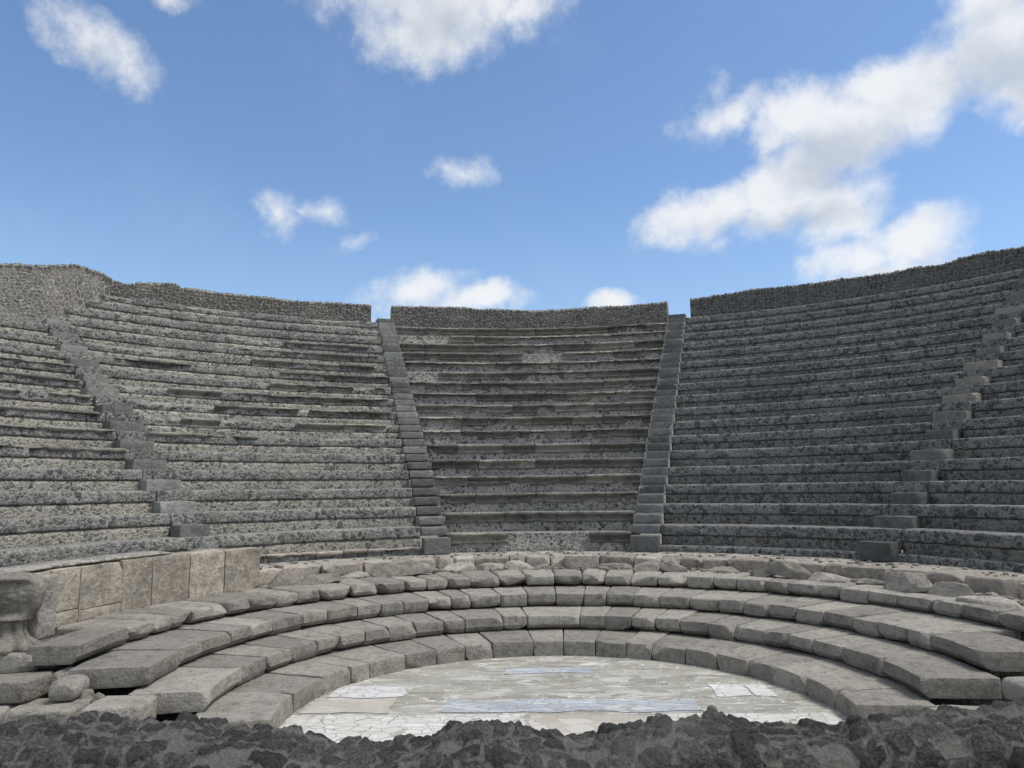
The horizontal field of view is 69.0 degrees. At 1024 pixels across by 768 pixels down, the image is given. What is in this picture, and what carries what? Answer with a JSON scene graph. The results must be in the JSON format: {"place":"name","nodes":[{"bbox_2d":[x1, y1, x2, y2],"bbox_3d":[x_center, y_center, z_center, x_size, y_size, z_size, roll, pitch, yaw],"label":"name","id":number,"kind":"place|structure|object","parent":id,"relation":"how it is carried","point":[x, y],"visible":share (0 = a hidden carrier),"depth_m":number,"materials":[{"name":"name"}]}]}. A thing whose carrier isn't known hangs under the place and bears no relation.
{"place":"outdoors","nodes":[
{"label":"outdoors","id":0,"kind":"place"},
{"bbox_2d":[0,0,1023,321],"label":"sky","id":1,"kind":"structure","parent":0,"point":[535,155],"materials":[{"name":"blue"}]},
{"bbox_2d":[158,534,988,721],"bbox_3d":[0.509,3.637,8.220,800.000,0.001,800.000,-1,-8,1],"label":"ground","id":2,"kind":"structure","parent":0,"point":[421,537],"depth_m":35.18,"materials":[{"name":"grey stone"}]},
{"bbox_2d":[0,697,1023,767],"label":"rubble wall","id":3,"kind":"structure","parent":2,"relation":"on","point":[991,735],"depth_m":2.96,"materials":[{"name":"grey stone"}]},
{"bbox_2d":[705,705,718,716],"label":"lava stone","id":4,"kind":"object","parent":3,"relation":"on","point":[711,710],"visible":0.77,"depth_m":3.19,"materials":[{"name":"grey stone"}]},
{"bbox_2d":[31,559,1023,719],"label":"terrace bedding","id":5,"kind":"object","parent":2,"relation":"on","point":[173,716],"visible":0.06,"depth_m":8.36,"materials":[{"name":"grey stone"}]},
{"bbox_2d":[0,317,186,566],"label":"seating wedge","id":6,"kind":"object","parent":5,"relation":"on","point":[69,484],"visible":0.91,"depth_m":13.75,"materials":[{"name":"grey stone"}]},
{"bbox_2d":[0,266,110,322],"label":"rubble slope","id":7,"kind":"structure","parent":6,"relation":"on","point":[33,295],"depth_m":20.76,"materials":[{"name":"stone"}]},
{"bbox_2d":[0,547,259,627],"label":"parapet wall","id":8,"kind":"structure","parent":5,"relation":"on","point":[91,587],"depth_m":10.49,"materials":[{"name":"stone"}]},
{"bbox_2d":[61,294,422,563],"bbox_3d":[-7.412,0.591,19.506,9.235,7.436,12.156,2,-8,-18],"label":"seating wedge","id":9,"kind":"object","parent":5,"relation":"on","point":[275,438],"visible":0.98,"depth_m":18.59,"materials":[{"name":"stone"}]},
{"bbox_2d":[0,263,370,321],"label":"rim wall","id":10,"kind":"structure","parent":9,"relation":"on","point":[175,293],"depth_m":25.07,"materials":[{"name":"stone"}]},
{"bbox_2d":[395,323,666,552],"bbox_3d":[0.607,0.996,21.881,10.121,7.498,11.170,-1,-8,1],"label":"seating wedge","id":11,"kind":"object","parent":5,"relation":"on","point":[535,440],"visible":0.99,"depth_m":20.75,"materials":[{"name":"grey stone"}]},
{"bbox_2d":[390,301,668,329],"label":"rim wall","id":12,"kind":"structure","parent":11,"relation":"on","point":[456,316],"depth_m":27.77,"materials":[{"name":"stone"}]},
{"bbox_2d":[259,551,1023,598],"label":"kerb tier","id":13,"kind":"object","parent":5,"relation":"on","point":[976,580],"visible":0.57,"depth_m":13.91,"materials":[{"name":"stone"}]},
{"bbox_2d":[41,318,227,551],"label":"staircase","id":14,"kind":"structure","parent":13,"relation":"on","point":[171,499],"depth_m":15.47,"materials":[{"name":"grey stone"}]},
{"bbox_2d":[375,318,450,554],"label":"staircase","id":15,"kind":"structure","parent":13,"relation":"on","point":[430,519],"depth_m":18.92,"materials":[{"name":"grey stone"}]},
{"bbox_2d":[630,314,686,551],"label":"staircase","id":16,"kind":"structure","parent":13,"relation":"on","point":[648,516],"depth_m":18.82,"materials":[{"name":"grey stone"}]},
{"bbox_2d":[857,269,1023,561],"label":"staircase","id":17,"kind":"structure","parent":13,"relation":"on","point":[883,542],"depth_m":15.26,"materials":[{"name":"grey stone"}]},
{"bbox_2d":[660,269,1022,559],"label":"seating wedge","id":18,"kind":"object","parent":5,"relation":"on","point":[799,431],"visible":0.98,"depth_m":18.46,"materials":[{"name":"grey stone"}]},
{"bbox_2d":[690,246,1023,316],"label":"rim wall","id":19,"kind":"structure","parent":18,"relation":"on","point":[986,263],"depth_m":24.42,"materials":[{"name":"stone"}]},
{"bbox_2d":[895,311,1023,572],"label":"seating wedge","id":20,"kind":"object","parent":5,"relation":"on","point":[971,515],"visible":0.98,"depth_m":13.39,"materials":[{"name":"grey stone"}]},
{"bbox_2d":[279,653,846,742],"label":"orchestra floor","id":21,"kind":"structure","parent":2,"relation":"on","point":[564,695],"depth_m":8.78,"materials":[{"name":"stone"}]},
{"bbox_2d":[196,628,935,729],"bbox_3d":[0.591,3.739,9.616,8.192,0.289,5.036,-1,-8,1],"label":"stone tier","id":22,"kind":"object","parent":2,"relation":"on","point":[277,697],"visible":0.84,"depth_m":9.82,"materials":[{"name":"grey stone"}]},
{"bbox_2d":[128,605,1001,713],"bbox_3d":[0.610,3.571,10.223,9.578,0.244,5.572,-1,-8,1],"label":"stone tier","id":23,"kind":"object","parent":22,"relation":"on","point":[202,683],"visible":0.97,"depth_m":10.11,"materials":[{"name":"grey stone"}]},
{"bbox_2d":[68,584,1023,688],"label":"stone tier","id":24,"kind":"object","parent":23,"relation":"on","point":[148,659],"visible":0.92,"depth_m":10.61,"materials":[{"name":"grey stone"}]},
{"bbox_2d":[50,666,73,684],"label":"loose stone","id":25,"kind":"object","parent":24,"relation":"on","point":[58,675],"visible":0.27,"depth_m":7.80,"materials":[{"name":"grey stone"}]},
{"bbox_2d":[28,567,1023,665],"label":"stone tier","id":26,"kind":"object","parent":24,"relation":"on","point":[72,643],"visible":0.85,"depth_m":11.53,"materials":[{"name":"grey stone"}]},
{"bbox_2d":[266,568,301,588],"bbox_3d":[-3.923,3.321,12.690,0.647,0.346,0.347,7,-11,-42],"label":"loose stone","id":27,"kind":"object","parent":26,"relation":"on","point":[286,577],"visible":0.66,"depth_m":12.62,"materials":[{"name":"stone"}]},
{"bbox_2d":[301,573,341,584],"bbox_3d":[-3.336,3.409,12.994,0.798,0.195,0.318,4,-9,-30],"label":"loose stone","id":28,"kind":"object","parent":26,"relation":"on","point":[317,579],"visible":0.87,"depth_m":12.91,"materials":[{"name":"stone"}]},
{"bbox_2d":[341,571,368,578],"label":"loose stone","id":29,"kind":"object","parent":26,"relation":"on","point":[358,575],"visible":0.85,"depth_m":13.71,"materials":[{"name":"stone"}]},
{"bbox_2d":[369,560,432,577],"bbox_3d":[-2.101,3.488,13.998,1.297,0.328,0.273,2,-8,-19],"label":"loose stone","id":30,"kind":"object","parent":26,"relation":"on","point":[396,568],"visible":0.84,"depth_m":13.93,"materials":[{"name":"stone"}]},
{"bbox_2d":[444,562,475,572],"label":"loose stone","id":31,"kind":"object","parent":26,"relation":"on","point":[462,566],"visible":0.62,"depth_m":14.65,"materials":[{"name":"stone"}]},
{"bbox_2d":[475,563,503,570],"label":"loose stone","id":32,"kind":"object","parent":26,"relation":"on","point":[485,567],"visible":0.73,"depth_m":14.77,"materials":[{"name":"stone"}]},
{"bbox_2d":[504,560,533,570],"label":"loose stone","id":33,"kind":"object","parent":26,"relation":"on","point":[519,565],"visible":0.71,"depth_m":14.71,"materials":[{"name":"stone"}]},
{"bbox_2d":[536,564,554,569],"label":"loose stone","id":34,"kind":"object","parent":26,"relation":"on","point":[546,566],"visible":0.69,"depth_m":14.81,"materials":[{"name":"stone"}]},
{"bbox_2d":[564,555,597,568],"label":"stone block","id":35,"kind":"structure","parent":26,"relation":"on","point":[585,561],"depth_m":14.77,"materials":[{"name":"stone"}]},
{"bbox_2d":[596,563,632,568],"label":"loose stone","id":36,"kind":"object","parent":26,"relation":"on","point":[613,565],"visible":0.67,"depth_m":14.66,"materials":[{"name":"stone"}]},
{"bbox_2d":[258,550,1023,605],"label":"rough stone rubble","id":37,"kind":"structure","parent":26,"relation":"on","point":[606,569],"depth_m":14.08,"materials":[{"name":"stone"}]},
{"bbox_2d":[633,559,665,572],"bbox_3d":[2.648,3.506,14.345,0.640,0.266,0.285,-3,-8,14],"label":"loose stone","id":38,"kind":"object","parent":26,"relation":"on","point":[652,565],"visible":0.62,"depth_m":14.27,"materials":[{"name":"stone"}]},
{"bbox_2d":[660,563,687,571],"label":"loose stone","id":39,"kind":"object","parent":26,"relation":"on","point":[671,567],"visible":0.88,"depth_m":14.04,"materials":[{"name":"stone"}]},
{"bbox_2d":[708,566,738,572],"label":"loose stone","id":40,"kind":"object","parent":26,"relation":"on","point":[727,569],"visible":0.8,"depth_m":13.79,"materials":[{"name":"stone"}]},
{"bbox_2d":[750,561,774,576],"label":"loose stone","id":41,"kind":"object","parent":26,"relation":"on","point":[758,569],"visible":0.79,"depth_m":13.12,"materials":[{"name":"stone"}]},
{"bbox_2d":[765,560,810,579],"bbox_3d":[4.757,3.219,12.830,0.782,0.370,0.186,-8,-11,40],"label":"loose stone","id":42,"kind":"object","parent":26,"relation":"on","point":[787,569],"visible":0.94,"depth_m":12.77,"materials":[{"name":"stone"}]},
{"bbox_2d":[807,572,851,582],"bbox_3d":[5.272,3.239,12.432,0.830,0.199,0.321,-7,-10,39],"label":"loose stone","id":43,"kind":"object","parent":26,"relation":"on","point":[824,577],"visible":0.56,"depth_m":12.33,"materials":[{"name":"stone"}]},
{"bbox_2d":[851,578,883,584],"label":"loose stone","id":44,"kind":"object","parent":26,"relation":"on","point":[867,581],"visible":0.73,"depth_m":11.94,"materials":[{"name":"stone"}]},
{"bbox_2d":[883,572,932,592],"bbox_3d":[5.979,3.007,11.214,0.394,0.355,0.908,6,-10,-40],"label":"loose stone","id":45,"kind":"object","parent":26,"relation":"on","point":[907,582],"visible":0.75,"depth_m":11.07,"materials":[{"name":"stone"}]},
{"bbox_2d":[927,582,975,596],"bbox_3d":[6.355,2.977,10.773,0.394,0.253,0.744,7,-11,-43],"label":"loose stone","id":46,"kind":"object","parent":26,"relation":"on","point":[953,589],"visible":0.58,"depth_m":10.64,"materials":[{"name":"stone"}]},
{"bbox_2d":[956,596,1023,609],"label":"loose stone","id":47,"kind":"object","parent":26,"relation":"on","point":[997,601],"visible":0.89,"depth_m":9.79,"materials":[{"name":"stone"}]},
{"bbox_2d":[930,705,978,710],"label":"stone block","id":48,"kind":"structure","parent":2,"relation":"on","point":[961,706],"depth_m":7.59,"materials":[{"name":"grey stone"}]},
{"bbox_2d":[1001,676,1023,700],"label":"stone block","id":49,"kind":"structure","parent":48,"relation":"on","point":[1012,688],"depth_m":7.24,"materials":[{"name":"grey stone"}]},
{"bbox_3d":[-4.713,3.512,7.358,1.608,0.181,0.562,-1,-8,1],"label":"stone block","id":50,"kind":"object","parent":2,"relation":"on","visible":0},
{"bbox_2d":[0,702,26,724],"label":"stone block","id":51,"kind":"structure","parent":50,"relation":"on","point":[5,709],"depth_m":7.33,"materials":[{"name":"grey stone"}]},
{"bbox_2d":[0,671,54,703],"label":"stone block","id":52,"kind":"structure","parent":51,"relation":"on","point":[20,688],"depth_m":7.47,"materials":[{"name":"grey stone"}]},
{"bbox_2d":[0,572,58,672],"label":"carved animal leg","id":53,"kind":"object","parent":52,"relation":"on","point":[28,603],"visible":0.94,"depth_m":7.99,"materials":[{"name":"stone"}]},
{"bbox_2d":[2,698,91,723],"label":"stone block","id":54,"kind":"structure","parent":50,"relation":"on","point":[47,708],"depth_m":7.22,"materials":[{"name":"grey stone"}]},
{"bbox_2d":[48,674,89,700],"bbox_3d":[-4.493,3.085,7.577,0.278,0.205,0.420,0,-8,-4],"label":"stone block","id":55,"kind":"object","parent":54,"relation":"on","point":[70,687],"depth_m":7.42,"materials":[{"name":"grey stone"}]},
{"bbox_2d":[78,689,94,699],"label":"loose stone","id":56,"kind":"object","parent":54,"relation":"on","point":[87,693],"visible":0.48,"depth_m":7.56,"materials":[{"name":"grey stone"}]},
{"bbox_2d":[80,695,156,720],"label":"stone block","id":57,"kind":"structure","parent":50,"relation":"on","point":[138,707],"depth_m":7.31,"materials":[{"name":"grey stone"}]},
{"bbox_2d":[90,692,105,702],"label":"loose stone","id":58,"kind":"object","parent":57,"relation":"on","point":[97,696],"visible":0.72,"depth_m":7.50,"materials":[{"name":"grey stone"}]}
]}

